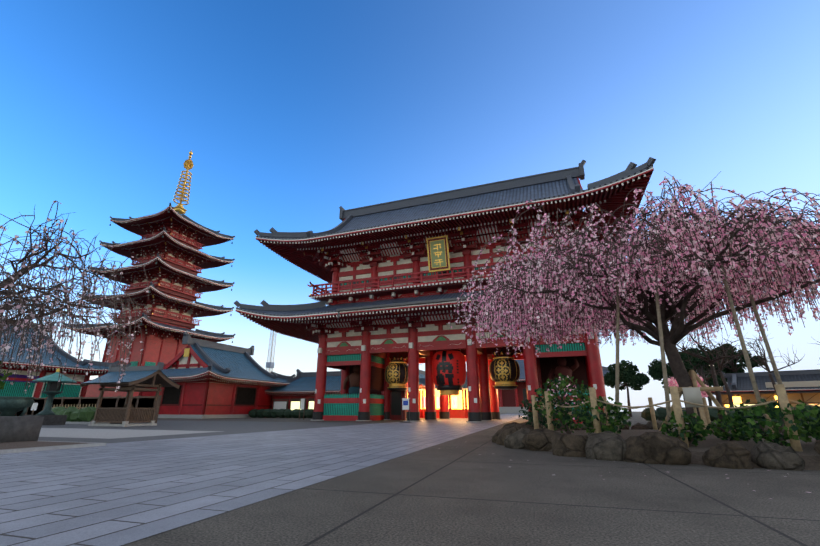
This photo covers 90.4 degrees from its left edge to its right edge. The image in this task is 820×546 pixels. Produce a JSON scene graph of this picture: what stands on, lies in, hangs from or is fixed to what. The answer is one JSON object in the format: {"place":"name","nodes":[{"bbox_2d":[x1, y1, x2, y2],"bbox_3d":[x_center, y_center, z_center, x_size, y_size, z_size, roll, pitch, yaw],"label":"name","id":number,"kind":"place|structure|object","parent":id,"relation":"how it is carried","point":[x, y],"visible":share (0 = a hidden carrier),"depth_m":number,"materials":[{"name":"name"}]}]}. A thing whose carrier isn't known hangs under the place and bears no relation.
{"place":"outdoors","nodes":[
{"label":"outdoors","id":0,"kind":"place"},
{"bbox_2d":[0,361,11,388],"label":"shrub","id":1,"kind":"object","parent":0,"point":[2,383],"visible":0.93,"depth_m":10.13,"materials":[{"name":"green plant"}]},
{"bbox_2d":[0,0,819,411],"label":"sky","id":2,"kind":"structure","parent":0,"point":[289,113],"materials":[{"name":"blue"}]},
{"bbox_2d":[121,412,819,545],"bbox_3d":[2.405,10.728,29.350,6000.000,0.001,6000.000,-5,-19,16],"label":"ground","id":3,"kind":"structure","parent":0,"point":[459,491],"depth_m":3.38,"materials":[{"name":"grey asphalt"}]},
{"bbox_2d":[0,200,152,392],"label":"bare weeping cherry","id":4,"kind":"object","parent":3,"relation":"on","point":[14,298],"depth_m":11.39,"materials":[{"name":"plant"}]},
{"bbox_2d":[0,395,161,423],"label":"hedge","id":5,"kind":"object","parent":3,"relation":"on","point":[79,410],"visible":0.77,"depth_m":26.27,"materials":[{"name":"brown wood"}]},
{"bbox_2d":[61,150,235,396],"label":"pagoda","id":6,"kind":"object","parent":3,"relation":"on","point":[165,248],"visible":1,"depth_m":73.97,"materials":[{"name":"red wood"}]},
{"bbox_2d":[38,420,375,443],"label":"asphalt yard","id":7,"kind":"structure","parent":3,"relation":"on","point":[164,429],"depth_m":16.40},
{"bbox_2d":[24,368,76,424],"bbox_3d":[-19.217,6.593,21.818,1.900,2.910,1.645,-7,-20,20],"label":"bronze lantern","id":8,"kind":"object","parent":7,"relation":"on","point":[47,413],"visible":0.94,"depth_m":21.62,"materials":[{"name":"metal"}]},
{"bbox_2d":[0,441,105,453],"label":"stone curb","id":9,"kind":"structure","parent":7,"relation":"on","point":[16,447],"depth_m":8.34,"materials":[{"name":"grey stone"}]},
{"bbox_2d":[0,416,43,442],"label":"stone pedestal","id":10,"kind":"object","parent":9,"relation":"on","point":[19,428],"visible":0.86,"depth_m":9.32,"materials":[{"name":"stone"}]},
{"bbox_2d":[0,396,34,415],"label":"bronze basin","id":11,"kind":"object","parent":10,"relation":"on","point":[11,406],"visible":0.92,"depth_m":17.13,"materials":[{"name":"metal"}]},
{"bbox_2d":[0,318,131,397],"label":"hall","id":12,"kind":"structure","parent":7,"relation":"on","point":[17,387],"depth_m":43.35,"materials":[{"name":"tile"}]},
{"bbox_2d":[80,362,179,426],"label":"water pavilion","id":13,"kind":"structure","parent":7,"relation":"on","point":[142,378],"depth_m":20.76,"materials":[{"name":"wood"}]},
{"bbox_2d":[139,332,295,418],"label":"hall","id":14,"kind":"structure","parent":7,"relation":"on","point":[215,380],"depth_m":43.29,"materials":[{"name":"wood"}]},
{"bbox_2d":[0,414,527,545],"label":"paved walkway","id":15,"kind":"structure","parent":3,"relation":"on","point":[115,494],"depth_m":4.98,"materials":[{"name":"stone"}]},
{"bbox_2d":[402,398,409,422],"bbox_3d":[-0.294,9.414,27.943,0.700,1.575,0.450,-10,-21,27],"label":"sign stand","id":16,"kind":"object","parent":15,"relation":"on","point":[405,403],"visible":0.92,"depth_m":28.02,"materials":[{"name":"grey metal"}]},
{"bbox_2d":[266,331,276,371],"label":"lattice tower","id":17,"kind":"structure","parent":3,"relation":"on","point":[270,364],"depth_m":186.65,"materials":[{"name":"white metal"}]},
{"bbox_2d":[248,398,313,419],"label":"hedge","id":18,"kind":"object","parent":3,"relation":"on","point":[280,409],"visible":0.56,"depth_m":43.78,"materials":[{"name":"green plant"}]},
{"bbox_2d":[265,369,341,417],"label":"hall wing","id":19,"kind":"structure","parent":3,"relation":"on","point":[301,385],"depth_m":48.03,"materials":[{"name":"grey tile"}]},
{"bbox_2d":[419,370,424,417],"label":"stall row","id":20,"kind":"object","parent":3,"relation":"on","point":[421,375],"visible":0.02,"depth_m":46.03,"materials":[{"name":"red wood"}]},
{"bbox_2d":[419,377,467,417],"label":"lit shopfronts","id":21,"kind":"object","parent":3,"relation":"on","point":[458,406],"visible":0.1,"depth_m":46.03,"materials":[{"name":"yellow"}]},
{"bbox_2d":[234,157,667,423],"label":"temple gate","id":22,"kind":"structure","parent":3,"relation":"on","point":[396,274],"depth_m":32.77,"materials":[{"name":"wood"}]},
{"bbox_2d":[385,347,519,394],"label":"paper lanterns","id":23,"kind":"object","parent":22,"relation":"attached to","point":[449,371],"visible":0.94,"depth_m":31.22,"materials":[{"name":"red paper"}]},
{"bbox_2d":[466,359,613,413],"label":"building","id":24,"kind":"structure","parent":3,"relation":"on","point":[510,401],"depth_m":128.70,"materials":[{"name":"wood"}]},
{"bbox_2d":[603,360,649,416],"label":"tree","id":25,"kind":"object","parent":3,"relation":"on","point":[629,377],"visible":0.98,"depth_m":60.40,"materials":[{"name":"green plant"}]},
{"bbox_2d":[448,171,819,431],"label":"weeping cherry","id":26,"kind":"object","parent":3,"relation":"on","point":[676,333],"depth_m":10.16,"materials":[{"name":"pink plant"}]},
{"bbox_2d":[492,419,819,470],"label":"border rocks","id":27,"kind":"object","parent":3,"relation":"on","point":[652,448],"visible":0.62,"depth_m":6.34,"materials":[{"name":"grey stone"}]},
{"bbox_2d":[647,352,693,406],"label":"tree","id":28,"kind":"object","parent":3,"relation":"on","point":[655,371],"visible":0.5,"depth_m":67.09,"materials":[{"name":"green plant"}]},
{"bbox_2d":[549,430,819,469],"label":"planting bed","id":29,"kind":"object","parent":3,"relation":"on","point":[809,455],"visible":0.1,"depth_m":6.83,"materials":[{"name":"soil"}]},
{"bbox_2d":[519,373,819,445],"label":"bed shrubs","id":30,"kind":"object","parent":29,"relation":"on","point":[744,430],"visible":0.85,"depth_m":7.15,"materials":[{"name":"green plant"}]},
{"bbox_2d":[668,374,710,397],"bbox_3d":[19.434,8.630,27.957,1.859,3.366,2.620,13,-23,-33],"label":"cherry","id":31,"kind":"object","parent":3,"relation":"on","point":[672,381],"visible":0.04,"depth_m":28.22,"materials":[{"name":"pink plant"}]},
{"bbox_2d":[661,346,726,397],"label":"tree","id":32,"kind":"object","parent":3,"relation":"on","point":[694,360],"visible":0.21,"depth_m":76.55,"materials":[{"name":"green plant"}]},
{"bbox_2d":[615,222,782,434],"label":"wooden support poles","id":33,"kind":"object","parent":3,"relation":"on","point":[694,376],"visible":0.4,"depth_m":9.31,"materials":[{"name":"brown wood"}]},
{"bbox_2d":[665,328,746,421],"bbox_3d":[22.799,7.194,31.866,6.495,8.621,4.960,-17,-25,41],"label":"bare tree","id":34,"kind":"object","parent":3,"relation":"on","point":[708,360],"visible":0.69,"depth_m":31.41,"materials":[{"name":"brown plant"}]},
{"bbox_2d":[701,364,714,405],"bbox_3d":[29.030,11.348,39.002,1.320,5.130,0.220,0,-19,1],"label":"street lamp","id":35,"kind":"object","parent":3,"relation":"on","point":[705,381],"visible":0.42,"depth_m":39.40,"materials":[{"name":"grey metal"}]},
{"bbox_2d":[683,354,734,405],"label":"bare tree","id":36,"kind":"object","parent":3,"relation":"on","point":[706,378],"visible":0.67,"depth_m":48.87,"materials":[{"name":"brown plant"}]},
{"bbox_2d":[700,335,754,406],"bbox_3d":[29.742,9.243,37.835,7.111,8.603,4.285,10,-21,-27],"label":"bare tree","id":37,"kind":"object","parent":3,"relation":"on","point":[720,366],"visible":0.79,"depth_m":37.50,"materials":[{"name":"brown plant"}]},
{"bbox_2d":[697,343,762,372],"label":"tree","id":38,"kind":"object","parent":3,"relation":"on","point":[732,369],"visible":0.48,"depth_m":66.44,"materials":[{"name":"green plant"}]},
{"bbox_2d":[641,407,819,421],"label":"hedge","id":39,"kind":"object","parent":3,"relation":"on","point":[660,414],"visible":0.19,"depth_m":34.39,"materials":[{"name":"green plant"}]},
{"bbox_2d":[711,369,819,406],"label":"building","id":40,"kind":"structure","parent":3,"relation":"on","point":[803,386],"depth_m":44.63,"materials":[{"name":"brown"}]},
{"bbox_2d":[731,333,804,405],"bbox_3d":[34.398,9.534,38.957,6.180,8.794,4.557,9,-21,-25],"label":"bare tree","id":41,"kind":"object","parent":3,"relation":"on","point":[765,363],"visible":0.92,"depth_m":39.30,"materials":[{"name":"brown plant"}]},
{"bbox_2d":[531,384,819,451],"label":"bed rope posts","id":42,"kind":"object","parent":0,"point":[693,398],"visible":0.54,"depth_m":7.67,"materials":[{"name":"brown wood"}]}
]}

